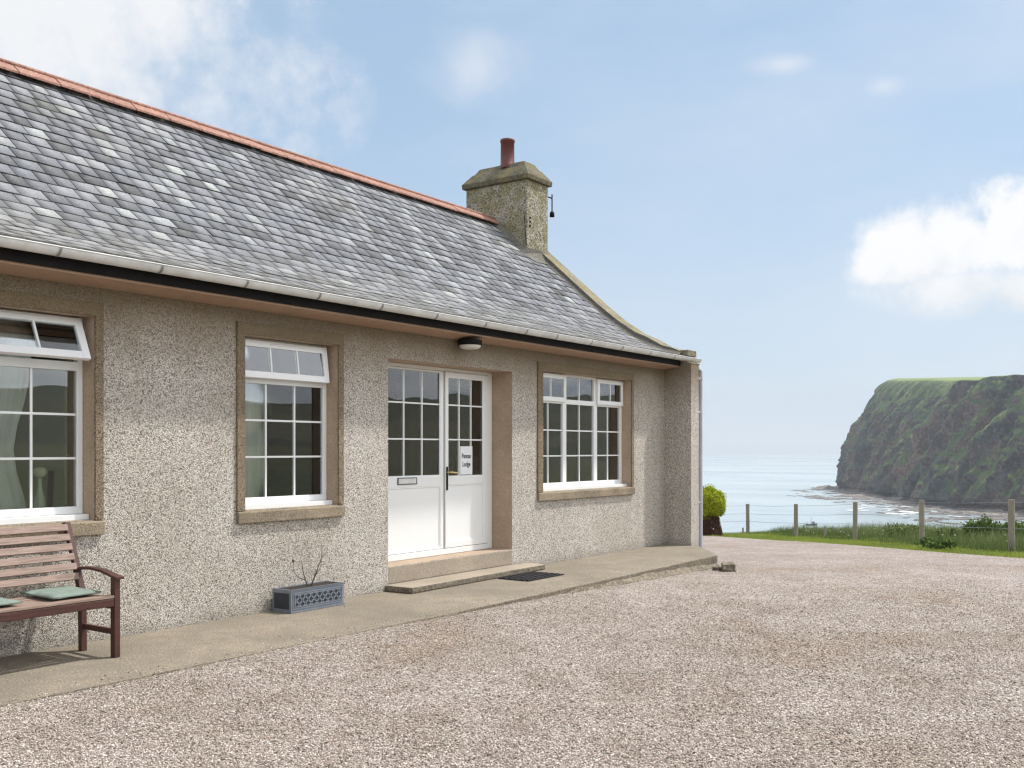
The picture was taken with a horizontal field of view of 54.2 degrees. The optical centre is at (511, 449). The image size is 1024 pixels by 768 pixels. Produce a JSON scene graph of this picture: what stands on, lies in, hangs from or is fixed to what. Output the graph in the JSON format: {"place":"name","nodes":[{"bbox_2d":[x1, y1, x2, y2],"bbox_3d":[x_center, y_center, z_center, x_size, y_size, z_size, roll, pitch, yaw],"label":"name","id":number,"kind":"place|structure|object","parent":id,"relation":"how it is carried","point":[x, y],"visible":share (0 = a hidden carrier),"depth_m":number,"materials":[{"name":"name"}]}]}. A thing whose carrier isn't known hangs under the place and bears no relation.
{"place":"outdoors","nodes":[
{"label":"outdoors","id":0,"kind":"place"},
{"bbox_2d":[0,544,716,706],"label":"path","id":1,"kind":"structure","parent":0,"point":[64,669],"depth_m":8.43,"materials":[{"name":"concrete"}]},
{"bbox_2d":[0,522,123,657],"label":"bench","id":2,"kind":"object","parent":1,"relation":"on","point":[28,607],"visible":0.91,"depth_m":7.22,"materials":[{"name":"brown wood"}]},
{"bbox_2d":[0,597,22,605],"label":"seat cushion","id":3,"kind":"object","parent":2,"relation":"on","point":[5,602],"visible":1,"depth_m":6.73,"materials":[{"name":"green fabric"}]},
{"bbox_2d":[20,586,101,599],"bbox_3d":[-3.250,1.026,7.209,0.400,0.040,0.380,2,1,32],"label":"seat cushion","id":4,"kind":"object","parent":2,"relation":"on","point":[56,593],"visible":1,"depth_m":7.13,"materials":[{"name":"green fabric"}]},
{"bbox_2d":[273,581,344,613],"bbox_3d":[-1.926,1.391,9.497,0.258,0.215,0.691,0,0,35],"label":"planter","id":5,"kind":"object","parent":1,"relation":"on","point":[291,599],"visible":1,"depth_m":9.35,"materials":[{"name":"grey concrete"}]},
{"bbox_2d":[292,548,327,585],"bbox_3d":[-1.890,1.141,9.493,0.108,0.403,0.538,0,0,23],"label":"dead shrub","id":6,"kind":"object","parent":5,"relation":"in","point":[316,573],"visible":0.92,"depth_m":9.49,"materials":[{"name":"plant"}]},
{"bbox_2d":[0,58,702,656],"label":"cottage","id":7,"kind":"structure","parent":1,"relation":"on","point":[254,366],"depth_m":10.18,"materials":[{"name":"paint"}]},
{"bbox_2d":[0,354,30,509],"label":"curtain","id":8,"kind":"object","parent":7,"relation":"hanging from","point":[14,381],"visible":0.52,"depth_m":7.87,"materials":[{"name":"white fabric"}]},
{"bbox_2d":[32,467,46,507],"bbox_3d":[-3.726,0.325,7.888,0.105,0.379,0.110,0,0,35],"label":"bud vase","id":9,"kind":"object","parent":7,"relation":"on","point":[39,498],"visible":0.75,"depth_m":7.86,"materials":[{"name":"green ceramic"}]},
{"bbox_2d":[0,290,104,538],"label":"window","id":10,"kind":"structure","parent":7,"relation":"in","point":[23,333],"depth_m":7.69,"materials":[{"name":"white plastic"}]},
{"bbox_2d":[236,321,344,523],"bbox_3d":[-2.284,-0.248,9.673,0.540,1.825,1.340,0,0,35],"label":"window","id":11,"kind":"structure","parent":7,"relation":"in","point":[281,385],"depth_m":9.62,"materials":[{"name":"white plastic"}]},
{"bbox_2d":[460,446,471,474],"bbox_3d":[-0.560,0.128,12.256,0.003,0.345,0.240,0,0,35],"label":"notice","id":12,"kind":"object","parent":7,"relation":"attached to","point":[465,460],"visible":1,"depth_m":12.24,"materials":[{"name":"white paper"}]},
{"bbox_2d":[444,372,487,548],"bbox_3d":[-0.540,0.120,12.244,0.124,2.110,0.864,0,0,35],"label":"front door","id":13,"kind":"structure","parent":7,"relation":"in","point":[465,395],"depth_m":12.25,"materials":[{"name":"white plastic"}]},
{"bbox_2d":[458,339,481,349],"bbox_3d":[-0.485,-1.216,11.574,0.280,0.109,0.280,0,0,35],"label":"outdoor light","id":14,"kind":"object","parent":7,"relation":"attached to","point":[469,344],"visible":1,"depth_m":11.47,"materials":[{"name":"plastic"}]},
{"bbox_2d":[537,361,634,500],"bbox_3d":[1.006,-0.242,14.089,0.250,1.815,2.610,0,0,35],"label":"window","id":15,"kind":"structure","parent":7,"relation":"in","point":[579,418],"depth_m":14.14,"materials":[{"name":"white plastic"}]},
{"bbox_2d":[385,550,544,593],"bbox_3d":[-0.565,1.373,11.660,0.679,0.249,2.648,0,0,35],"label":"door step","id":16,"kind":"object","parent":1,"relation":"on","point":[421,571],"depth_m":11.37,"materials":[{"name":"concrete"}]},
{"bbox_2d":[498,571,563,580],"bbox_3d":[0.232,1.490,11.815,0.435,0.013,0.760,0,0,35],"label":"doormat","id":17,"kind":"object","parent":1,"relation":"on","point":[531,576],"visible":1,"depth_m":11.77,"materials":[{"name":"black rubber"}]},
{"bbox_2d":[0,536,1023,767],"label":"gravel yard","id":18,"kind":"structure","parent":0,"point":[768,561],"depth_m":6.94,"materials":[{"name":"grey gravel"}]},
{"bbox_2d":[721,562,735,571],"bbox_3d":[2.942,1.606,13.607,0.192,0.157,0.313,0,0,7],"label":"concrete block","id":19,"kind":"object","parent":18,"relation":"on","point":[728,566],"depth_m":13.48,"materials":[{"name":"grey concrete"}]},
{"bbox_2d":[0,0,1023,451],"label":"sky","id":20,"kind":"structure","parent":0,"point":[820,202],"materials":[{"name":"blue"}]},
{"bbox_2d":[552,563,720,595],"bbox_3d":[1.948,1.661,12.832,0.716,0.335,5.580,0,0,28],"label":"path footing","id":21,"kind":"object","parent":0,"point":[666,573],"visible":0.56,"depth_m":12.43,"materials":[{"name":"grey concrete"}]},
{"bbox_2d":[703,452,1023,532],"bbox_3d":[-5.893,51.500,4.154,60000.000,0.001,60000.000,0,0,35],"label":"sea","id":22,"kind":"structure","parent":0,"point":[760,483],"depth_m":1211.78,"materials":[{"name":"liquid"}]},
{"bbox_2d":[703,531,1023,557],"bbox_3d":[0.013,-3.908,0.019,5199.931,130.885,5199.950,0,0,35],"label":"ground","id":23,"kind":"structure","parent":0,"point":[915,547],"depth_m":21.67,"materials":[{"name":"green plant"}]},
{"bbox_2d":[703,484,726,535],"bbox_3d":[6.033,1.869,30.604,1.127,1.706,1.152,0,0,35],"label":"round bush","id":24,"kind":"object","parent":23,"relation":"on","point":[714,505],"visible":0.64,"depth_m":30.26,"materials":[{"name":"green plant"}]},
{"bbox_2d":[726,499,1018,551],"bbox_3d":[8.713,1.751,21.785,8.192,2.602,30.322,0,0,-25],"label":"fence","id":25,"kind":"object","parent":23,"relation":"on","point":[1011,528],"visible":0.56,"depth_m":22.88,"materials":[{"name":"wood"}]},
{"bbox_2d":[722,519,1023,552],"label":"rough grass","id":26,"kind":"structure","parent":23,"relation":"on","point":[978,541],"depth_m":25.76,"materials":[{"name":"green plant"}]},
{"bbox_2d":[882,523,930,537],"bbox_3d":[10.578,2.217,26.955,1.292,0.537,1.219,0,0,-27],"label":"clump","id":27,"kind":"object","parent":23,"relation":"on","point":[895,527],"visible":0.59,"depth_m":26.79,"materials":[{"name":"green plant"}]},
{"bbox_2d":[914,536,957,549],"bbox_3d":[8.687,1.917,20.453,0.726,0.335,0.760,0,0,-7],"label":"clump","id":28,"kind":"object","parent":23,"relation":"on","point":[935,543],"visible":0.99,"depth_m":20.27,"materials":[{"name":"green plant"}]},
{"bbox_2d":[928,528,960,538],"bbox_3d":[11.018,2.176,25.432,0.779,0.435,0.864,0,0,-4],"label":"shrub","id":29,"kind":"object","parent":23,"relation":"on","point":[952,530],"visible":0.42,"depth_m":25.24,"materials":[{"name":"green plant"}]},
{"bbox_2d":[959,513,1004,537],"bbox_3d":[11.788,1.992,25.021,1.112,0.836,1.116,0,0,35],"label":"shrub","id":30,"kind":"object","parent":23,"relation":"on","point":[982,524],"visible":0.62,"depth_m":24.76,"materials":[{"name":"green plant"}]},
{"bbox_2d":[1000,520,1023,537],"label":"shrub","id":31,"kind":"object","parent":23,"relation":"on","point":[1018,525],"visible":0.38,"depth_m":24.37,"materials":[{"name":"green plant"}]},
{"bbox_2d":[787,485,1023,528],"bbox_3d":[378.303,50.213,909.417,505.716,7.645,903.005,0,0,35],"label":"rocky shore","id":32,"kind":"structure","parent":0,"point":[994,514],"depth_m":872.59,"materials":[{"name":"grey stone"}]},
{"bbox_2d":[846,502,994,521],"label":"sea foam","id":33,"kind":"object","parent":32,"relation":"on","point":[912,512],"visible":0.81,"depth_m":845.89,"materials":[{"name":"white"}]},
{"bbox_2d":[835,375,1023,512],"bbox_3d":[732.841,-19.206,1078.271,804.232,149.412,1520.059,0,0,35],"label":"headland","id":34,"kind":"structure","parent":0,"point":[954,442],"depth_m":949.23,"materials":[{"name":"green plant"}]}
]}

